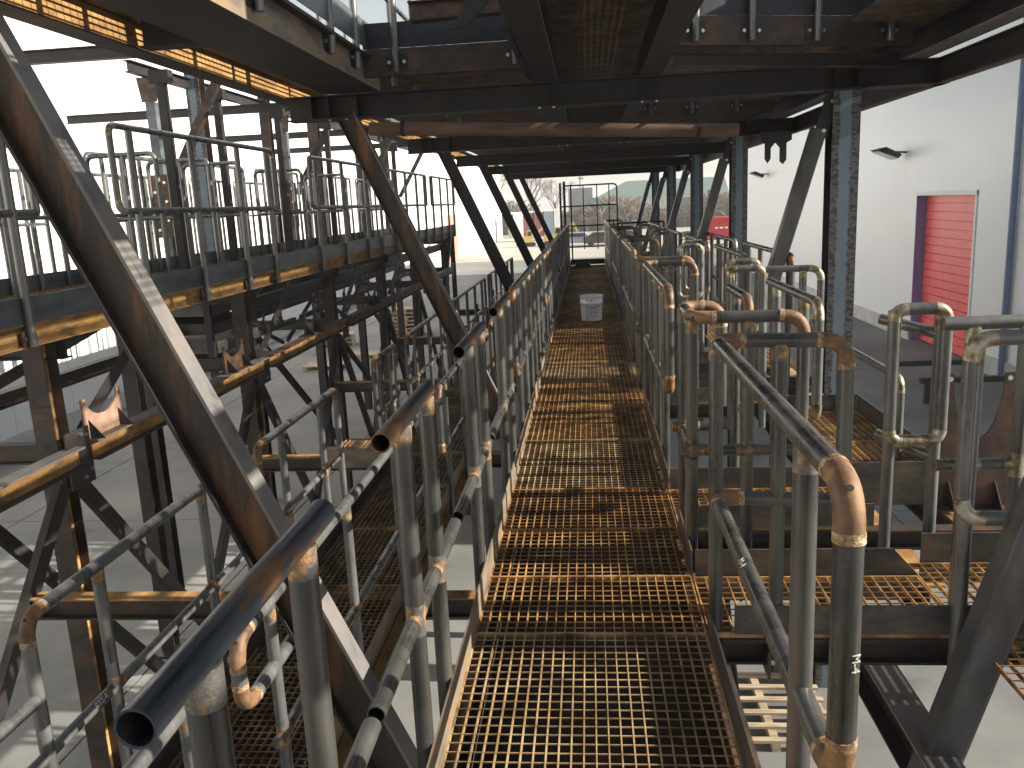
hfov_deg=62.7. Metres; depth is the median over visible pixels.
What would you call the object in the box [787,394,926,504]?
edge frame
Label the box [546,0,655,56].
grating panel
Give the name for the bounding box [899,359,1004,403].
steel trestle
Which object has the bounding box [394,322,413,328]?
wooden pallet
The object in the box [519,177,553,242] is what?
slanting beam
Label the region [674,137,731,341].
slanting tube
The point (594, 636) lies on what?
grating panel
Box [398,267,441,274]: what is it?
cross beam
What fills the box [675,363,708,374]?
kick plate
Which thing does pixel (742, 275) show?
guard rail
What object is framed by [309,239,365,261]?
kick plate
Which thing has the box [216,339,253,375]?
pipe cradle
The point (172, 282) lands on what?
kick plate
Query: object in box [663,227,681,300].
guard rail
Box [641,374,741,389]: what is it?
kick plate
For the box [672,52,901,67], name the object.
deck joist
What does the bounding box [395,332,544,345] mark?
tie beam
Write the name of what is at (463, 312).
tie beam
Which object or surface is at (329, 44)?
guard post
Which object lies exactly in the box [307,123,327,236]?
column
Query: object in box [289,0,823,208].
sky
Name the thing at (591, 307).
bucket
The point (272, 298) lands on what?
long beam
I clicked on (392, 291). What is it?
joint plate
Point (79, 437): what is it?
joint plate
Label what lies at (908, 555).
beam
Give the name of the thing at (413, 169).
knee brace
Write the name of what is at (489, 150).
grating panel
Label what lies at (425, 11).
stub beam
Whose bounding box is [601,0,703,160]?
long beam
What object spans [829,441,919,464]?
grating panel
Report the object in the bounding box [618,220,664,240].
guard rail
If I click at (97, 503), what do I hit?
angle brace
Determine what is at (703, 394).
kick plate
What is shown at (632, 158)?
grating panel
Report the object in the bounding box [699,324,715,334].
grating panel
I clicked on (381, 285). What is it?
column
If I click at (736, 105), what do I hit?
guard post
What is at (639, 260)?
guard rail
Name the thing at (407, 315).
wooden pallet
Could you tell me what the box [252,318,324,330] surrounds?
cross beam
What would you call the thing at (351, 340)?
wooden pallet
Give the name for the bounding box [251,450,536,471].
tie beam
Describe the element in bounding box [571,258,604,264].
kick plate
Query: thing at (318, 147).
knee brace
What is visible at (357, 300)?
cross beam
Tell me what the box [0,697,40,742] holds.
guard rail
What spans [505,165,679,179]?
cross beam
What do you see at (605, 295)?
grating panel
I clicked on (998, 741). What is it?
ground
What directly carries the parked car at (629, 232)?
on the ground
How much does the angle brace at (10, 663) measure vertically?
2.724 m
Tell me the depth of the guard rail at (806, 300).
4.16 m
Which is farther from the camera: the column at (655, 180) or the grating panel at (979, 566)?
the column at (655, 180)
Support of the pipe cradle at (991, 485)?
on the beam at (941, 517)
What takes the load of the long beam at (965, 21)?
attached to the side girder
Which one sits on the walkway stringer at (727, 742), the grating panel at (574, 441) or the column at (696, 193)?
the grating panel at (574, 441)
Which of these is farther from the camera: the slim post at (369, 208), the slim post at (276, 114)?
the slim post at (369, 208)
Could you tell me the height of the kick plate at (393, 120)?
0.200 m
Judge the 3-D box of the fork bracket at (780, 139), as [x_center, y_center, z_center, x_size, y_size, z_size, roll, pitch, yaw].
[3.618,-3.236,11.515,0.420,0.440,0.020,-2,12,5]
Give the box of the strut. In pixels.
[722,601,739,695]
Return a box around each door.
[446,215,458,262]
[919,195,974,355]
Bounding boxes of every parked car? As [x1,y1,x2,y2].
[569,232,587,242]
[583,232,604,245]
[616,230,632,235]
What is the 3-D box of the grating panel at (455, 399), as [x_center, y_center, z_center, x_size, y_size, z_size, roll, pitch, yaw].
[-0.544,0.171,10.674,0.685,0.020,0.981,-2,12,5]
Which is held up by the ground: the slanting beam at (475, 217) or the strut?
the strut
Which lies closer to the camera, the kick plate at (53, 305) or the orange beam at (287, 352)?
the kick plate at (53, 305)
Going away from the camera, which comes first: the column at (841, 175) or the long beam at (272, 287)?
the column at (841, 175)
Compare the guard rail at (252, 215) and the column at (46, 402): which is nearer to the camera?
the column at (46, 402)
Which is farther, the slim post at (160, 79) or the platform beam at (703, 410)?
the slim post at (160, 79)
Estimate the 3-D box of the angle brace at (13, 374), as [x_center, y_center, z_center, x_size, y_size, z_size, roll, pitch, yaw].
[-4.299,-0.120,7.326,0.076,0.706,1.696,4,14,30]
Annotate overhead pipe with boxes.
[368,100,739,136]
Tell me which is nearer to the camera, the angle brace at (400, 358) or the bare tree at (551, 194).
the angle brace at (400, 358)
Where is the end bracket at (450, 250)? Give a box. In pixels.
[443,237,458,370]
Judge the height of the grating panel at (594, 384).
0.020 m
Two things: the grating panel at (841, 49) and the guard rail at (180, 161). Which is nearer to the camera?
the grating panel at (841, 49)
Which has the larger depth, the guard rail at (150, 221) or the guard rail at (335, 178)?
the guard rail at (335, 178)
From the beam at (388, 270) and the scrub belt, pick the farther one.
the scrub belt
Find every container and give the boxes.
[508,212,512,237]
[513,212,523,236]
[524,211,533,236]
[534,210,544,236]
[543,209,554,234]
[554,208,559,227]
[707,216,728,239]
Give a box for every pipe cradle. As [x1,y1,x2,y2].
[79,386,133,442]
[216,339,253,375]
[298,310,323,336]
[363,286,381,306]
[936,371,1015,512]
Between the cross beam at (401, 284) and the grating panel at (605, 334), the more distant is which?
the cross beam at (401, 284)
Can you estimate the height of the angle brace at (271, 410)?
2.718 m
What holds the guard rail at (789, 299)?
attached to the platform beam at (792, 381)
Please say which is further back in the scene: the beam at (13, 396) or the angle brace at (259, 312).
the angle brace at (259, 312)
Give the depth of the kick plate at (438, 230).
21.22 m
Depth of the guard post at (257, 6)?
4.39 m
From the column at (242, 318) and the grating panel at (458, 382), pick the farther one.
the grating panel at (458, 382)
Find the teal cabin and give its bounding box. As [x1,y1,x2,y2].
[587,197,605,203]
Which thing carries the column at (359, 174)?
on the edge beam
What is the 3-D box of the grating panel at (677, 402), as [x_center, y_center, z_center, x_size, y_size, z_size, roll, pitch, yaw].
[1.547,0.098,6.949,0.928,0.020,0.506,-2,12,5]
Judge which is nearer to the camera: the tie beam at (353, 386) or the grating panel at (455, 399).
the grating panel at (455, 399)
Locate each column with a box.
[20,341,121,767]
[116,337,186,658]
[144,385,184,587]
[183,73,215,251]
[230,291,270,489]
[254,311,276,499]
[257,97,283,242]
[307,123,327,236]
[312,302,334,446]
[321,268,352,491]
[355,156,366,230]
[355,277,372,408]
[374,255,391,419]
[380,137,389,227]
[396,274,405,369]
[410,264,425,378]
[440,239,454,375]
[651,172,659,224]
[666,165,677,351]
[688,154,704,420]
[726,135,751,466]
[813,87,868,687]
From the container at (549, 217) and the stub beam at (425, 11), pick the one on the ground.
the container at (549, 217)
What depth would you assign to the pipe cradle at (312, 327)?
11.24 m
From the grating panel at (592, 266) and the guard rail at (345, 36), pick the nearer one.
the guard rail at (345, 36)
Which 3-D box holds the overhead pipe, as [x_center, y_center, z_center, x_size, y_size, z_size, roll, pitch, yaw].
[0.415,-2.889,9.095,3.998,0.632,0.162,-2,12,5]
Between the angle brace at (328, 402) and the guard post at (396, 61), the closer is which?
the guard post at (396, 61)
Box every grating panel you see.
[0,295,30,300]
[4,283,86,296]
[151,264,214,274]
[168,667,333,767]
[208,255,268,264]
[246,585,397,666]
[265,248,306,254]
[318,527,425,584]
[343,438,371,447]
[352,485,447,527]
[377,452,463,485]
[393,115,463,121]
[397,69,532,88]
[412,427,463,452]
[435,406,461,426]
[441,633,743,767]
[442,389,460,405]
[449,373,493,388]
[455,109,551,122]
[470,149,506,151]
[472,150,511,154]
[476,575,706,633]
[490,527,690,576]
[502,163,529,165]
[503,487,677,528]
[507,146,562,149]
[513,438,666,489]
[526,404,652,440]
[529,161,568,163]
[534,380,643,406]
[541,360,636,381]
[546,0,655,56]
[546,345,630,362]
[550,332,626,346]
[553,321,622,333]
[556,312,619,322]
[557,52,637,79]
[559,304,617,313]
[561,297,615,305]
[562,292,613,298]
[564,286,611,292]
[565,282,610,287]
[567,278,609,282]
[568,105,619,121]
[568,274,607,278]
[569,267,605,271]
[569,270,606,274]
[570,264,604,268]
[571,120,614,122]
[612,157,651,159]
[633,114,714,122]
[636,98,736,117]
[641,390,757,405]
[662,46,812,73]
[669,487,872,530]
[693,575,948,637]
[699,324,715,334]
[705,334,796,367]
[805,46,879,52]
[808,410,878,441]
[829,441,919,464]
[850,0,966,27]
[908,562,1023,643]
[995,644,1023,699]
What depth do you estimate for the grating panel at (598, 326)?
10.96 m
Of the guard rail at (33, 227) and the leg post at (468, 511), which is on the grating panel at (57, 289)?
the guard rail at (33, 227)
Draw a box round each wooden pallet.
[302,361,344,371]
[325,335,355,343]
[325,339,355,347]
[340,331,354,337]
[342,350,379,359]
[390,307,421,313]
[391,311,422,317]
[392,314,423,320]
[393,318,423,324]
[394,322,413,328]
[395,326,424,332]
[737,672,826,751]
[809,314,812,322]
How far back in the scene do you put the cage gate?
22.46 m
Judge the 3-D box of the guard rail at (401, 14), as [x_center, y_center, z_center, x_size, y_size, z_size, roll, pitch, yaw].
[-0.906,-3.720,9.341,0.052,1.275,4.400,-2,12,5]
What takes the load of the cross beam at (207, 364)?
attached to the column at (242, 318)
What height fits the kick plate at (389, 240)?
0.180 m
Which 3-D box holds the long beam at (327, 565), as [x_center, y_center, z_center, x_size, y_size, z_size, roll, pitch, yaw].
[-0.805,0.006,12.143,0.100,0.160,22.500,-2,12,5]
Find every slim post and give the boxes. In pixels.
[147,69,190,269]
[206,88,238,261]
[268,108,294,251]
[319,122,338,244]
[362,173,372,237]
[388,145,397,192]
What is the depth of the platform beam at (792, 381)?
7.63 m
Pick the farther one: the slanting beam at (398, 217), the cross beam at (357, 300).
the cross beam at (357, 300)
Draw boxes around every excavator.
[516,227,542,246]
[544,222,578,245]
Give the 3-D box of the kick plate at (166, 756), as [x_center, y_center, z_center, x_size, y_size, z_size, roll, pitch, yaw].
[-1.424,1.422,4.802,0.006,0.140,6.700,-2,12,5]
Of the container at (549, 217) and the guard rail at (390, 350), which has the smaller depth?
the guard rail at (390, 350)
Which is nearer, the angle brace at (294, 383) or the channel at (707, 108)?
the channel at (707, 108)
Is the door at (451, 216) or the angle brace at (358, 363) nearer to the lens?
the angle brace at (358, 363)
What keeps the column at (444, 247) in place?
on the ground
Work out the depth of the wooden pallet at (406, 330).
31.63 m
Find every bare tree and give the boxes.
[525,178,554,206]
[541,178,574,208]
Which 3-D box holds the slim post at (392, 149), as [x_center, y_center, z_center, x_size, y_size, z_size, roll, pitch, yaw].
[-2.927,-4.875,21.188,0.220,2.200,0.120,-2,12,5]
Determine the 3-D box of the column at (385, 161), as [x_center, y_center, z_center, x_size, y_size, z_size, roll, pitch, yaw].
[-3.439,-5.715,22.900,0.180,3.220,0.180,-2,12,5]
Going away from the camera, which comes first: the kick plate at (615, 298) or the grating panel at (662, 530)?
the grating panel at (662, 530)
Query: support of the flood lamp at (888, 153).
attached to the warehouse
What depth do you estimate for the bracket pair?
5.37 m
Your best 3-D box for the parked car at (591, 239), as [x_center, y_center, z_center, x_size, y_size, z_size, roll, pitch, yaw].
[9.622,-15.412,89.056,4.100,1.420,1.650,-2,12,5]
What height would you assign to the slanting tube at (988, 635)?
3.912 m
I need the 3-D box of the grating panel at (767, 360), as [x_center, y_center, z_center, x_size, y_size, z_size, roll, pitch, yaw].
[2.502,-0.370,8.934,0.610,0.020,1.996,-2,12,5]
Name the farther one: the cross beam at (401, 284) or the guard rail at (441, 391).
the cross beam at (401, 284)
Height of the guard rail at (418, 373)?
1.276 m
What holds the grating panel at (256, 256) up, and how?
on the edge beam at (57, 329)
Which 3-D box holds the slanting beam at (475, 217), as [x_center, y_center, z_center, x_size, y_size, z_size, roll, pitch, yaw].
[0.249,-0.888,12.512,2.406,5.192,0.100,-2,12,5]
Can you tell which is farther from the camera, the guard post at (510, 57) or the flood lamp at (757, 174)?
the flood lamp at (757, 174)
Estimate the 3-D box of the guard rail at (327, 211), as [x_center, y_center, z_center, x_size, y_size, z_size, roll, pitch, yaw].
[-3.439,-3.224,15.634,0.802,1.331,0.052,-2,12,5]
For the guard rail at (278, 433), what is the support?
on the long beam at (327, 565)
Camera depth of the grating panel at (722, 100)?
10.96 m
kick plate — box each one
[0,228,390,296]
[0,286,99,329]
[148,456,390,767]
[151,260,246,294]
[251,249,309,274]
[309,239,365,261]
[327,448,377,467]
[328,94,436,137]
[334,453,464,746]
[365,234,399,249]
[417,228,431,237]
[426,261,570,767]
[432,225,453,235]
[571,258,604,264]
[605,261,609,280]
[612,285,617,309]
[622,318,633,367]
[635,351,708,368]
[636,366,639,389]
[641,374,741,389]
[643,389,667,490]
[670,387,756,402]
[670,466,828,503]
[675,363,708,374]
[679,509,692,580]
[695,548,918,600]
[698,503,874,527]
[707,605,757,767]
[734,605,1023,634]
[919,532,1000,581]
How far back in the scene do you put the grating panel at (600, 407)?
6.26 m
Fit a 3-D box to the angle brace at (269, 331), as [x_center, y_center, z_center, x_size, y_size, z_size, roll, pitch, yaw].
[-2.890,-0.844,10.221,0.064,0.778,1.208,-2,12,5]
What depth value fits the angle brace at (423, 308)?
20.00 m
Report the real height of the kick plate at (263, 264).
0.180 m
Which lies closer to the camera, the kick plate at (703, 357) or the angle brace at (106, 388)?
the angle brace at (106, 388)
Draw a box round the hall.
[0,16,502,442]
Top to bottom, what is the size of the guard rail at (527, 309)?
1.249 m
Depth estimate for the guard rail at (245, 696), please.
3.02 m
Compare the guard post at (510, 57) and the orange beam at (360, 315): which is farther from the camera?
the orange beam at (360, 315)
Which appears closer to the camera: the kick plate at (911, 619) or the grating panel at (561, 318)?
the kick plate at (911, 619)
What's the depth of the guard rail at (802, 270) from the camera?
5.92 m
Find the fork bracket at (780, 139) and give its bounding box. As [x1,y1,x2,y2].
[760,130,791,163]
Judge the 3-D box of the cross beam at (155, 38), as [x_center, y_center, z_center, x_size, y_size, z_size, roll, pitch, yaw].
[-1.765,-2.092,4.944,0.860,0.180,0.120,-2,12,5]
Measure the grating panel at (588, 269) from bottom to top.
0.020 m
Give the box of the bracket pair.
[450,0,531,79]
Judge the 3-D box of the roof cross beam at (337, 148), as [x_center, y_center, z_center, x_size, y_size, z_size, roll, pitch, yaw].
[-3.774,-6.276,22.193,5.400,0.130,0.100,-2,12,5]
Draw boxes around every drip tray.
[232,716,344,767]
[243,487,456,716]
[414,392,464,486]
[472,695,713,767]
[487,437,697,696]
[539,344,639,438]
[558,299,618,345]
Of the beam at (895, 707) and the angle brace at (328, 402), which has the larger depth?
the angle brace at (328, 402)
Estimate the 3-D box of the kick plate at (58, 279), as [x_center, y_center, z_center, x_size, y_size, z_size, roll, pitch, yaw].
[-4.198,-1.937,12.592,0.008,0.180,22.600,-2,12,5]
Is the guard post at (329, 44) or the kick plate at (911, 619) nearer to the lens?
the kick plate at (911, 619)
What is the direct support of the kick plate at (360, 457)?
attached to the long beam at (327, 565)
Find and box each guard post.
[246,0,264,12]
[322,0,335,54]
[349,0,361,68]
[386,0,407,71]
[504,47,518,64]
[645,103,656,114]
[683,8,704,41]
[686,102,696,112]
[731,100,742,110]
[740,0,761,41]
[805,0,825,40]
[878,20,898,40]
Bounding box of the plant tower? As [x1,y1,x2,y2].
[568,176,592,213]
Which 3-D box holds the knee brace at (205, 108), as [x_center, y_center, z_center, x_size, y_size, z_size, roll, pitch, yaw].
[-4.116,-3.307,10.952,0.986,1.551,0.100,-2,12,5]
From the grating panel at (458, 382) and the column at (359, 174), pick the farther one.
the column at (359, 174)
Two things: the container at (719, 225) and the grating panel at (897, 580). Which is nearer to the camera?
the grating panel at (897, 580)
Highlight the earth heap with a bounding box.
[682,231,689,239]
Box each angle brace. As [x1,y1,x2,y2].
[0,329,101,388]
[0,484,70,722]
[0,524,164,672]
[68,482,228,656]
[76,349,129,428]
[214,381,256,590]
[256,337,335,439]
[256,378,315,502]
[257,278,312,316]
[260,280,291,346]
[315,336,339,498]
[320,311,385,403]
[339,334,373,437]
[340,262,359,315]
[362,294,411,367]
[373,309,388,433]
[388,251,401,293]
[388,309,407,394]
[411,292,420,392]
[420,291,442,377]
[438,276,448,377]
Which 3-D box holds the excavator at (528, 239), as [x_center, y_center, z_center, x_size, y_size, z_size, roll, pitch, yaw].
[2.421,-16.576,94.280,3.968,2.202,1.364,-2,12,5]
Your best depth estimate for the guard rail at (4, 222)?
6.47 m
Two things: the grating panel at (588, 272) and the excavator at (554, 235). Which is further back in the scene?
the excavator at (554, 235)
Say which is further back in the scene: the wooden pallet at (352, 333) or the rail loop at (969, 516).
the wooden pallet at (352, 333)
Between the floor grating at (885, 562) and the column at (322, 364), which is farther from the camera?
the column at (322, 364)
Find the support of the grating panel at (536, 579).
on the walkway stringer at (465, 747)
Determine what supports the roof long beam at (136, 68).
attached to the column at (195, 94)
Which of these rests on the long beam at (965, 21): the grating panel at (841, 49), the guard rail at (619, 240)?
the grating panel at (841, 49)
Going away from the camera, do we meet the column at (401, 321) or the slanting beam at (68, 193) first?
the slanting beam at (68, 193)
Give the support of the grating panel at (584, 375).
on the walkway stringer at (727, 742)
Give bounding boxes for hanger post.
[136,77,176,256]
[281,115,299,239]
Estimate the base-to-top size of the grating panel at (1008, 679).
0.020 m
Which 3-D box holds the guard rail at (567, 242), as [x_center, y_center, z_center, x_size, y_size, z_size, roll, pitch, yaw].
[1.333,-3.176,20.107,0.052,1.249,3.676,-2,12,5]
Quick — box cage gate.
[559,182,617,265]
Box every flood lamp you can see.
[749,171,767,177]
[871,147,906,159]
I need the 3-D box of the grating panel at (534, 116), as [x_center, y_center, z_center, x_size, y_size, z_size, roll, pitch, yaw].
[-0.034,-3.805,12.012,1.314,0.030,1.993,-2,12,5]
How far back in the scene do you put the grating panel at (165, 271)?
10.40 m
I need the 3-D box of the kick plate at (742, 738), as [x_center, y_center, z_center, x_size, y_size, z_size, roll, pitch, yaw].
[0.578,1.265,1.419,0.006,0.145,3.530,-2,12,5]
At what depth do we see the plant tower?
194.63 m
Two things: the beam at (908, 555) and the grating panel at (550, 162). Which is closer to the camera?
the beam at (908, 555)
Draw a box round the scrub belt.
[502,192,728,234]
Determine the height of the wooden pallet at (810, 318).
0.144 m
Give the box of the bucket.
[579,294,602,320]
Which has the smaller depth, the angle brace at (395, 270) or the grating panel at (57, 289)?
the grating panel at (57, 289)
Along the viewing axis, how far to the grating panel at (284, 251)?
14.21 m
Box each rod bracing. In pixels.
[222,285,284,343]
[286,278,340,341]
[346,264,376,312]
[388,253,410,294]
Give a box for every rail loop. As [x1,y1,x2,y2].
[638,224,651,252]
[650,228,666,255]
[653,231,672,271]
[677,243,703,351]
[683,239,704,328]
[724,258,762,371]
[726,264,767,428]
[873,302,953,547]
[947,329,1023,665]
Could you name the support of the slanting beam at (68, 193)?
attached to the cross beam
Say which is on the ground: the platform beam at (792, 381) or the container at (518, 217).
the container at (518, 217)
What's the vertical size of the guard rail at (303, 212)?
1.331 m
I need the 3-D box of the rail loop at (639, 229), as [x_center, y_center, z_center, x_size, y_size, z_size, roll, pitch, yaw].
[2.805,-2.739,17.672,0.314,1.247,0.109,-2,12,5]
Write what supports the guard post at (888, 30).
attached to the channel at (783, 22)
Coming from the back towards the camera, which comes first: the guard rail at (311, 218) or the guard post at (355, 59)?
the guard rail at (311, 218)
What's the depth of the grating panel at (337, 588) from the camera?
5.08 m
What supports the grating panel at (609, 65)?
on the long beam at (669, 22)
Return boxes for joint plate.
[63,425,95,491]
[257,345,270,385]
[341,309,349,338]
[390,288,395,311]
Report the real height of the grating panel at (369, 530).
0.020 m
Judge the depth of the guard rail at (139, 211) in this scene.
7.90 m
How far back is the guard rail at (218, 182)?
14.87 m
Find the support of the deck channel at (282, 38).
on the cross beam
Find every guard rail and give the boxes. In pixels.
[0,136,40,348]
[0,147,84,294]
[0,179,19,297]
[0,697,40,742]
[9,168,56,274]
[18,482,267,767]
[68,173,128,268]
[83,151,178,272]
[85,151,171,271]
[105,122,280,301]
[113,499,381,767]
[122,706,193,767]
[130,176,156,260]
[146,157,221,271]
[182,161,240,265]
[188,179,226,252]
[190,162,253,261]
[229,414,423,767]
[233,181,270,246]
[253,168,309,254]
[253,388,347,644]
[254,168,304,253]
[303,173,350,246]
[304,185,314,237]
[306,155,385,270]
[306,174,355,246]
[316,0,429,136]
[355,178,391,238]
[356,180,393,238]
[366,381,461,767]
[371,344,400,494]
[384,0,461,121]
[387,169,428,251]
[404,313,452,447]
[429,175,455,241]
[435,328,490,514]
[452,277,487,386]
[452,322,494,613]
[471,304,478,327]
[487,257,513,320]
[488,292,516,495]
[488,317,496,387]
[508,253,545,439]
[541,236,558,345]
[557,228,565,299]
[564,223,569,274]
[604,219,622,274]
[609,225,634,286]
[611,227,637,308]
[617,234,654,319]
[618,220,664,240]
[621,237,659,362]
[632,253,694,391]
[642,259,698,470]
[648,222,660,255]
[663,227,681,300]
[672,300,810,601]
[685,234,709,346]
[697,229,737,308]
[708,331,866,767]
[714,244,747,352]
[726,284,753,466]
[743,241,794,392]
[765,277,823,466]
[766,265,824,428]
[810,326,904,460]
[932,314,1023,604]
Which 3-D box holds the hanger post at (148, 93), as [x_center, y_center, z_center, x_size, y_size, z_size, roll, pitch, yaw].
[-4.557,-2.711,10.897,0.300,2.400,0.155,-2,12,5]
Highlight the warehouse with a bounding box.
[747,15,1023,374]
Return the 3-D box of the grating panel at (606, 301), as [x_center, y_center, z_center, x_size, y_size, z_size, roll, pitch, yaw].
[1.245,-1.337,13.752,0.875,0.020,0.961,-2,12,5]
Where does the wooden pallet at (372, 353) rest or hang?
on the ground
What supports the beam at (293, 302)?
on the cross beam at (357, 300)
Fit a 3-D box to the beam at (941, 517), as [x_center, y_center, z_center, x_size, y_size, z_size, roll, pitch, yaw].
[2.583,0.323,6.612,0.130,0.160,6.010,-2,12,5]
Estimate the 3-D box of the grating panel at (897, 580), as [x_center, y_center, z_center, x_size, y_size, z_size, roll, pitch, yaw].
[1.223,0.880,3.347,0.928,0.020,0.486,-2,12,5]
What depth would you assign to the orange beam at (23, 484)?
5.62 m
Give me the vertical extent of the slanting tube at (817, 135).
2.904 m
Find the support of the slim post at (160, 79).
on the grating panel at (165, 271)
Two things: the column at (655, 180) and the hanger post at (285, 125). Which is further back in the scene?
the column at (655, 180)
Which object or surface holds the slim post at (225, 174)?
on the grating panel at (256, 256)
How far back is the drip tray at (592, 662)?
4.00 m
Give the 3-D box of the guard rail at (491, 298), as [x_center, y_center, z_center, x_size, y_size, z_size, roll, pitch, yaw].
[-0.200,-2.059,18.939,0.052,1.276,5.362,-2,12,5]
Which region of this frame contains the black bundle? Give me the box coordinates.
[575,262,590,267]
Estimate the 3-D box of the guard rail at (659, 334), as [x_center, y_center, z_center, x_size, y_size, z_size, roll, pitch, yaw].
[1.178,-0.138,5.766,0.447,1.294,2.110,-2,12,5]
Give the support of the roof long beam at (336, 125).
attached to the column at (359, 174)
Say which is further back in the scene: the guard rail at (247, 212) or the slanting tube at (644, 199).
the slanting tube at (644, 199)
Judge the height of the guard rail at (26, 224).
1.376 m
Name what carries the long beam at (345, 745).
on the tie beam at (158, 605)
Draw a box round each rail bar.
[206,310,296,356]
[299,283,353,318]
[355,270,391,295]
[395,263,409,280]
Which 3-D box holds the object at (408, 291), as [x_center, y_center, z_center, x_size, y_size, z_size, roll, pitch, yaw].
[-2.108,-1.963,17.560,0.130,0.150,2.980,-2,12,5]
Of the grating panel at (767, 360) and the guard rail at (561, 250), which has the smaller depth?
the grating panel at (767, 360)
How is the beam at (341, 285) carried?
on the cross beam at (401, 284)
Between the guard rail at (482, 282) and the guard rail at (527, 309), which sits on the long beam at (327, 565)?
the guard rail at (482, 282)
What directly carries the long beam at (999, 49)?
attached to the cross beam at (597, 154)
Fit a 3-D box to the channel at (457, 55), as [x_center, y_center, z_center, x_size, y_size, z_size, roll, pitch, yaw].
[-0.531,-2.632,6.543,1.280,0.395,0.068,-2,12,5]
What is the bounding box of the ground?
[0,207,1023,767]
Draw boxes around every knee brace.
[179,82,220,169]
[296,122,333,195]
[368,138,391,183]
[399,154,422,197]
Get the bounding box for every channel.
[93,0,379,94]
[362,16,520,78]
[637,100,772,116]
[677,0,913,46]
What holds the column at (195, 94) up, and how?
on the edge beam
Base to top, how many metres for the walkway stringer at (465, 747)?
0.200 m
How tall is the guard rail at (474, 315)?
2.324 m
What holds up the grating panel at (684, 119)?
on the long beam at (669, 22)
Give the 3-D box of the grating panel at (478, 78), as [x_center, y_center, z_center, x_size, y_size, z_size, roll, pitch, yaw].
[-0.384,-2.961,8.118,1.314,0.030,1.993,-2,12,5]
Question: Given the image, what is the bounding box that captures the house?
[680,190,709,206]
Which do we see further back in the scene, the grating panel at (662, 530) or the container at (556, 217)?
the container at (556, 217)
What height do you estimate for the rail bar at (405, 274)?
0.330 m
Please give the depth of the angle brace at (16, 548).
7.37 m
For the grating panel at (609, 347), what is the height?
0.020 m
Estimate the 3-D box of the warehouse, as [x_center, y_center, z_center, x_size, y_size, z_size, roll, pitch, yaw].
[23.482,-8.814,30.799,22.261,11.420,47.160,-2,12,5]
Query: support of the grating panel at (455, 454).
on the long beam at (345, 745)
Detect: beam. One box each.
[0,0,498,166]
[0,11,417,767]
[0,231,453,355]
[0,338,71,360]
[0,353,118,410]
[0,442,38,464]
[0,447,87,512]
[23,45,134,65]
[29,590,507,619]
[66,103,289,124]
[90,357,269,459]
[122,59,290,118]
[139,20,205,50]
[173,253,398,317]
[174,371,458,767]
[196,357,223,371]
[199,289,257,303]
[211,129,368,141]
[250,243,443,312]
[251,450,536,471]
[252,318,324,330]
[257,294,310,317]
[268,318,349,366]
[275,142,407,153]
[285,57,949,123]
[299,267,339,277]
[315,296,367,305]
[322,278,359,295]
[332,122,379,141]
[334,377,515,392]
[337,111,529,485]
[337,376,515,767]
[347,295,396,325]
[356,254,388,262]
[358,281,410,289]
[369,265,395,278]
[378,136,407,150]
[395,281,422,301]
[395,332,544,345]
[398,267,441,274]
[406,117,796,153]
[407,0,500,23]
[436,308,488,316]
[438,148,545,348]
[438,266,454,278]
[455,142,726,166]
[478,163,533,266]
[489,156,688,174]
[497,0,578,161]
[503,172,545,251]
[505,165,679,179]
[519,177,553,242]
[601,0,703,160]
[649,403,769,418]
[673,0,1023,156]
[676,23,1023,171]
[698,524,1002,549]
[719,630,1023,665]
[756,416,944,604]
[766,351,952,523]
[766,375,811,387]
[815,600,965,767]
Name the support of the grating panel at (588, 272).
on the walkway stringer at (727, 742)
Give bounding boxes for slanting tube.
[635,173,651,229]
[642,164,666,250]
[661,153,692,272]
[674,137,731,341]
[723,86,834,429]
[907,476,1023,767]
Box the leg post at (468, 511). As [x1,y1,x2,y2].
[465,503,470,514]
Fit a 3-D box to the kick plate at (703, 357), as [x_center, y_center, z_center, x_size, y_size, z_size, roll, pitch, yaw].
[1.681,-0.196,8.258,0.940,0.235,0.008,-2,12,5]
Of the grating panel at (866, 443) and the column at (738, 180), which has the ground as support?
the column at (738, 180)
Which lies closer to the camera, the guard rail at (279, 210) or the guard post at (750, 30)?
the guard post at (750, 30)
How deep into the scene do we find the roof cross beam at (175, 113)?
13.53 m
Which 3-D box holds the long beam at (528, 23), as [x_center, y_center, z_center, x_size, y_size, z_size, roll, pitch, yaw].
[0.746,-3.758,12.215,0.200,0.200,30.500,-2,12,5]
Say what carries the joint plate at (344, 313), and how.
attached to the orange beam at (287, 352)
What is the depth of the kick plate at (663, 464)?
5.44 m
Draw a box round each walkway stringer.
[444,294,566,767]
[610,291,760,767]
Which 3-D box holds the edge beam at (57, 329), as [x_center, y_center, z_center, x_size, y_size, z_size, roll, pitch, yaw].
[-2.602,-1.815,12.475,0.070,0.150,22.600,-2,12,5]
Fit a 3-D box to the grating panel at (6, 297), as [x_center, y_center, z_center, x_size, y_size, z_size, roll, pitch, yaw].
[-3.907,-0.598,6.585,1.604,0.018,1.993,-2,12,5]

